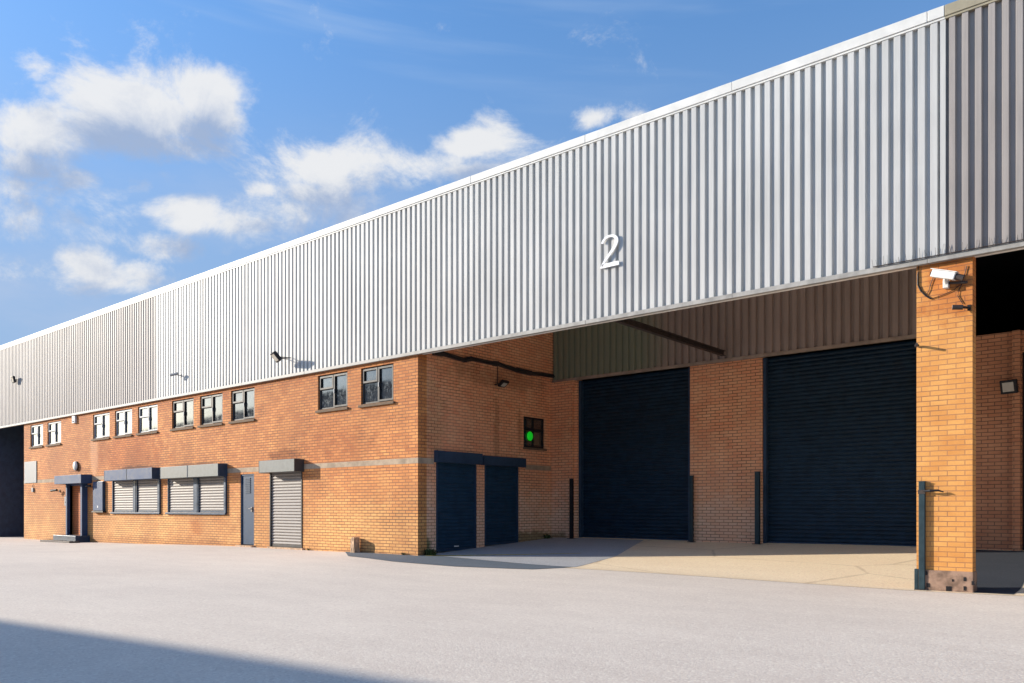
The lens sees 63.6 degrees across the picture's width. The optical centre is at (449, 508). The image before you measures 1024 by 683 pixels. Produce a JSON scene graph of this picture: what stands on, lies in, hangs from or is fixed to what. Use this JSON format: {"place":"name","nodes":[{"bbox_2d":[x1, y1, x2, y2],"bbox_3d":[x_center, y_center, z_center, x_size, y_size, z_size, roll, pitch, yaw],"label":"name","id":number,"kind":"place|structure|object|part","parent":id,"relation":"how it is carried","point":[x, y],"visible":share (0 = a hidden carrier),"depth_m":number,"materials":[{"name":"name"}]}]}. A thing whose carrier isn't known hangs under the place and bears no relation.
{"place":"outdoors","nodes":[
{"label":"outdoors","id":0,"kind":"place"},
{"bbox_2d":[346,552,564,568],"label":"pavement","id":1,"kind":"structure","parent":0,"point":[444,560],"depth_m":17.94,"materials":[{"name":"grey concrete"}]},
{"bbox_2d":[350,537,359,552],"bbox_3d":[-2.402,0.953,20.872,0.160,0.462,0.219,0,0,42],"label":"stone stub","id":2,"kind":"object","parent":1,"relation":"on","point":[355,545],"visible":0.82,"depth_m":20.81,"materials":[{"name":"beige stone"}]},
{"bbox_2d":[423,549,437,555],"bbox_3d":[-0.483,1.028,19.657,0.448,0.191,0.350,0,0,6],"label":"weed","id":3,"kind":"object","parent":1,"relation":"on","point":[430,552],"visible":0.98,"depth_m":19.58,"materials":[{"name":"green plant"}]},
{"bbox_2d":[0,0,956,345],"label":"sky","id":4,"kind":"structure","parent":0,"point":[146,146],"materials":[{"name":"blue"}]},
{"bbox_2d":[0,536,1023,682],"bbox_3d":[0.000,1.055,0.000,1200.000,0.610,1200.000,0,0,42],"label":"ground","id":5,"kind":"structure","parent":0,"point":[89,612],"depth_m":8.63,"materials":[{"name":"grey concrete"}]},
{"bbox_2d":[0,0,1023,592],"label":"warehouse","id":6,"kind":"structure","parent":5,"relation":"on","point":[734,322],"depth_m":19.45,"materials":[{"name":"grey metal"}]},
{"bbox_2d":[11,376,17,382],"bbox_3d":[-19.109,-5.656,36.049,0.280,0.300,0.225,0,0,42],"label":"floodlight","id":7,"kind":"object","parent":6,"relation":"attached to","point":[13,379],"visible":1,"depth_m":35.95,"materials":[{"name":"metal"}]},
{"bbox_2d":[24,461,36,482],"bbox_3d":[-17.996,-1.560,35.267,1.303,0.923,0.029,0,0,42],"label":"notice board","id":8,"kind":"object","parent":6,"relation":"attached to","point":[30,471],"visible":1,"depth_m":35.23,"materials":[{"name":"white plastic"}]},
{"bbox_2d":[29,424,42,448],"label":"window","id":9,"kind":"structure","parent":6,"relation":"in","point":[36,430],"depth_m":34.87,"materials":[{"name":"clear glass"}]},
{"bbox_2d":[46,421,60,446],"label":"window","id":10,"kind":"structure","parent":6,"relation":"in","point":[54,427],"depth_m":33.68,"materials":[{"name":"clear glass"}]},
{"bbox_2d":[72,416,76,422],"bbox_3d":[-14.753,-3.490,32.246,0.260,0.280,0.117,0,0,42],"label":"alarm box","id":11,"kind":"object","parent":6,"relation":"attached to","point":[74,419],"visible":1,"depth_m":32.19,"materials":[{"name":"white paint"}]},
{"bbox_2d":[73,461,77,470],"bbox_3d":[-14.657,-1.669,32.150,0.340,0.380,0.145,0,0,42],"label":"bulkhead lamp","id":12,"kind":"object","parent":6,"relation":"attached to","point":[75,465],"visible":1,"depth_m":32.07,"materials":[{"name":"white plastic"}]},
{"bbox_2d":[91,481,105,512],"bbox_3d":[-13.143,-0.434,30.764,0.949,1.167,0.137,0,0,42],"label":"meter cabinet","id":13,"kind":"object","parent":6,"relation":"attached to","point":[98,496],"visible":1,"depth_m":30.64,"materials":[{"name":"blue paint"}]},
{"bbox_3d":[-13.177,-0.464,30.756,0.789,1.067,0.016,0,0,42],"label":"cabinet door","id":14,"kind":"part","parent":13,"relation":"part of","materials":[{"name":"blue paint"}]},
{"bbox_2d":[91,412,109,440],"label":"window","id":15,"kind":"structure","parent":6,"relation":"in","point":[101,422],"depth_m":30.83,"materials":[{"name":"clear glass"}]},
{"bbox_2d":[113,408,132,437],"bbox_3d":[-11.745,-3.068,29.625,1.410,1.005,0.170,0,0,42],"label":"window","id":16,"kind":"structure","parent":6,"relation":"in","point":[123,417],"depth_m":29.60,"materials":[{"name":"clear glass"}]},
{"bbox_2d":[136,404,157,435],"bbox_3d":[-10.432,-3.068,28.428,1.482,1.005,0.170,0,0,42],"label":"window","id":17,"kind":"structure","parent":6,"relation":"in","point":[148,415],"depth_m":28.44,"materials":[{"name":"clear glass"}]},
{"bbox_2d":[170,372,181,376],"bbox_3d":[-8.916,-4.350,26.723,0.336,0.135,0.211,0,0,25],"label":"security camera","id":18,"kind":"object","parent":6,"relation":"attached to","point":[174,374],"visible":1,"depth_m":26.66,"materials":[{"name":"white plastic"}]},
{"bbox_2d":[170,398,193,430],"bbox_3d":[-8.714,-3.068,26.860,1.461,1.005,0.170,0,0,42],"label":"window","id":19,"kind":"structure","parent":6,"relation":"in","point":[183,410],"depth_m":26.86,"materials":[{"name":"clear glass"}]},
{"bbox_2d":[198,393,222,427],"bbox_3d":[-7.448,-3.068,25.705,1.404,1.005,0.170,0,0,42],"label":"window","id":20,"kind":"structure","parent":6,"relation":"in","point":[211,405],"depth_m":25.68,"materials":[{"name":"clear glass"}]},
{"bbox_2d":[228,387,254,423],"bbox_3d":[-6.170,-3.068,24.539,1.342,1.005,0.170,0,0,42],"label":"window","id":21,"kind":"structure","parent":6,"relation":"in","point":[243,401],"depth_m":24.54,"materials":[{"name":"clear glass"}]},
{"bbox_2d":[241,474,253,544],"bbox_3d":[-5.991,0.030,24.370,0.699,2.111,0.129,0,0,42],"label":"door","id":22,"kind":"structure","parent":6,"relation":"in","point":[247,480],"depth_m":24.41,"materials":[{"name":"blue paint"}]},
{"bbox_2d":[270,351,290,362],"bbox_3d":[-4.672,-4.179,22.703,0.517,0.271,0.360,0,0,-27],"label":"floodlight","id":23,"kind":"object","parent":6,"relation":"attached to","point":[276,357],"visible":1,"depth_m":22.55,"materials":[{"name":"metal"}]},
{"bbox_2d":[315,371,348,412],"bbox_3d":[-3.086,-3.068,21.726,1.322,1.005,0.170,0,0,42],"label":"window","id":24,"kind":"structure","parent":6,"relation":"in","point":[333,387],"depth_m":21.73,"materials":[{"name":"clear glass"}]},
{"bbox_2d":[358,363,394,407],"bbox_3d":[-1.809,-3.068,20.560,1.306,1.005,0.170,0,0,42],"label":"window","id":25,"kind":"structure","parent":6,"relation":"in","point":[378,381],"depth_m":20.54,"materials":[{"name":"clear glass"}]},
{"bbox_2d":[432,351,554,377],"bbox_3d":[1.353,-3.789,21.805,0.100,0.211,5.196,0,0,42],"label":"cable tray","id":26,"kind":"object","parent":6,"relation":"attached to","point":[488,362],"visible":0.95,"depth_m":21.54,"materials":[{"name":"metal"}]},
{"bbox_2d":[494,366,509,387],"bbox_3d":[1.365,-3.512,21.655,0.327,0.628,0.260,0,0,42],"label":"floodlight","id":27,"kind":"object","parent":6,"relation":"attached to","point":[503,383],"visible":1,"depth_m":21.59,"materials":[{"name":"metal"}]},
{"bbox_2d":[527,432,532,440],"bbox_3d":[2.231,-2.022,22.924,0.073,0.260,0.260,0,0,42],"label":"signal lamp","id":28,"kind":"object","parent":6,"relation":"attached to","point":[530,436],"visible":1,"depth_m":22.88,"materials":[{"name":"green"}]},
{"bbox_2d":[523,416,546,450],"bbox_3d":[2.340,-2.091,23.022,0.145,0.911,1.085,0,0,42],"label":"window","id":29,"kind":"structure","parent":6,"relation":"in","point":[534,425],"depth_m":23.04,"materials":[{"name":"black glass"}]},
{"bbox_2d":[601,234,618,268],"bbox_3d":[3.112,-4.984,15.915,0.406,0.612,0.080,0,0,42],"label":"house number","id":30,"kind":"object","parent":6,"relation":"attached to","point":[610,264],"visible":1,"depth_m":15.87,"materials":[{"name":"white plastic"}]},
{"bbox_2d":[917,266,930,298],"bbox_3d":[7.125,-3.426,12.353,0.190,0.595,0.024,0,0,42],"label":"cable","id":31,"kind":"object","parent":6,"relation":"attached to","point":[923,293],"visible":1,"depth_m":12.40,"materials":[{"name":"black rubber"}]},
{"bbox_2d":[930,268,967,288],"bbox_3d":[7.299,-3.397,12.042,0.239,0.299,0.452,0,0,-41],"label":"security camera","id":32,"kind":"object","parent":6,"relation":"attached to","point":[946,276],"visible":1,"depth_m":12.00,"materials":[{"name":"white paint"}]},
{"bbox_2d":[952,304,970,310],"bbox_3d":[7.444,-2.930,11.955,0.255,0.091,0.103,0,0,15],"label":"security camera","id":33,"kind":"object","parent":6,"relation":"attached to","point":[960,307],"visible":1,"depth_m":11.94,"materials":[{"name":"metal"}]},
{"bbox_2d":[1000,379,1018,394],"bbox_3d":[10.981,-2.385,16.116,0.195,0.273,0.300,0,0,-30],"label":"floodlight","id":34,"kind":"object","parent":6,"relation":"attached to","point":[1011,386],"visible":1,"depth_m":16.06,"materials":[{"name":"metal"}]},
{"bbox_2d":[436,537,642,566],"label":"pavement","id":35,"kind":"structure","parent":0,"point":[545,551],"depth_m":19.76,"materials":[{"name":"grey concrete"}]},
{"bbox_2d":[544,534,552,538],"bbox_3d":[2.753,0.775,23.236,0.454,0.156,0.256,0,0,42],"label":"weed","id":36,"kind":"object","parent":35,"relation":"on","point":[546,536],"visible":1,"depth_m":23.19,"materials":[{"name":"plant"}]},
{"bbox_2d":[446,537,1023,595],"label":"apron","id":37,"kind":"object","parent":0,"point":[881,566],"visible":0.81,"depth_m":16.19,"materials":[{"name":"concrete"}]},
{"bbox_2d":[567,478,574,538],"bbox_3d":[3.378,0.028,22.874,0.190,1.727,0.160,0,0,42],"label":"guard post","id":38,"kind":"object","parent":37,"relation":"on","point":[571,508],"visible":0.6,"depth_m":22.85,"materials":[{"name":"black metal"}]},
{"bbox_2d":[687,475,694,541],"bbox_3d":[6.075,0.031,20.684,0.180,1.726,0.150,0,0,42],"label":"guard post","id":39,"kind":"object","parent":37,"relation":"on","point":[691,508],"visible":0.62,"depth_m":20.66,"materials":[{"name":"metal"}]},
{"bbox_2d":[753,471,760,543],"bbox_3d":[7.306,0.007,19.535,0.200,1.778,0.170,0,0,42],"label":"guard post","id":40,"kind":"object","parent":37,"relation":"on","point":[757,507],"visible":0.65,"depth_m":19.50,"materials":[{"name":"metal"}]},
{"bbox_2d":[914,481,943,590],"bbox_3d":[7.176,0.432,12.296,0.385,1.688,0.160,0,0,42],"label":"guard post","id":41,"kind":"object","parent":37,"relation":"on","point":[922,490],"visible":0.73,"depth_m":12.34,"materials":[{"name":"metal"}]},
{"bbox_2d":[975,550,1023,593],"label":"pavement","id":42,"kind":"structure","parent":0,"point":[1000,571],"depth_m":13.77,"materials":[{"name":"grey concrete"}]}
]}

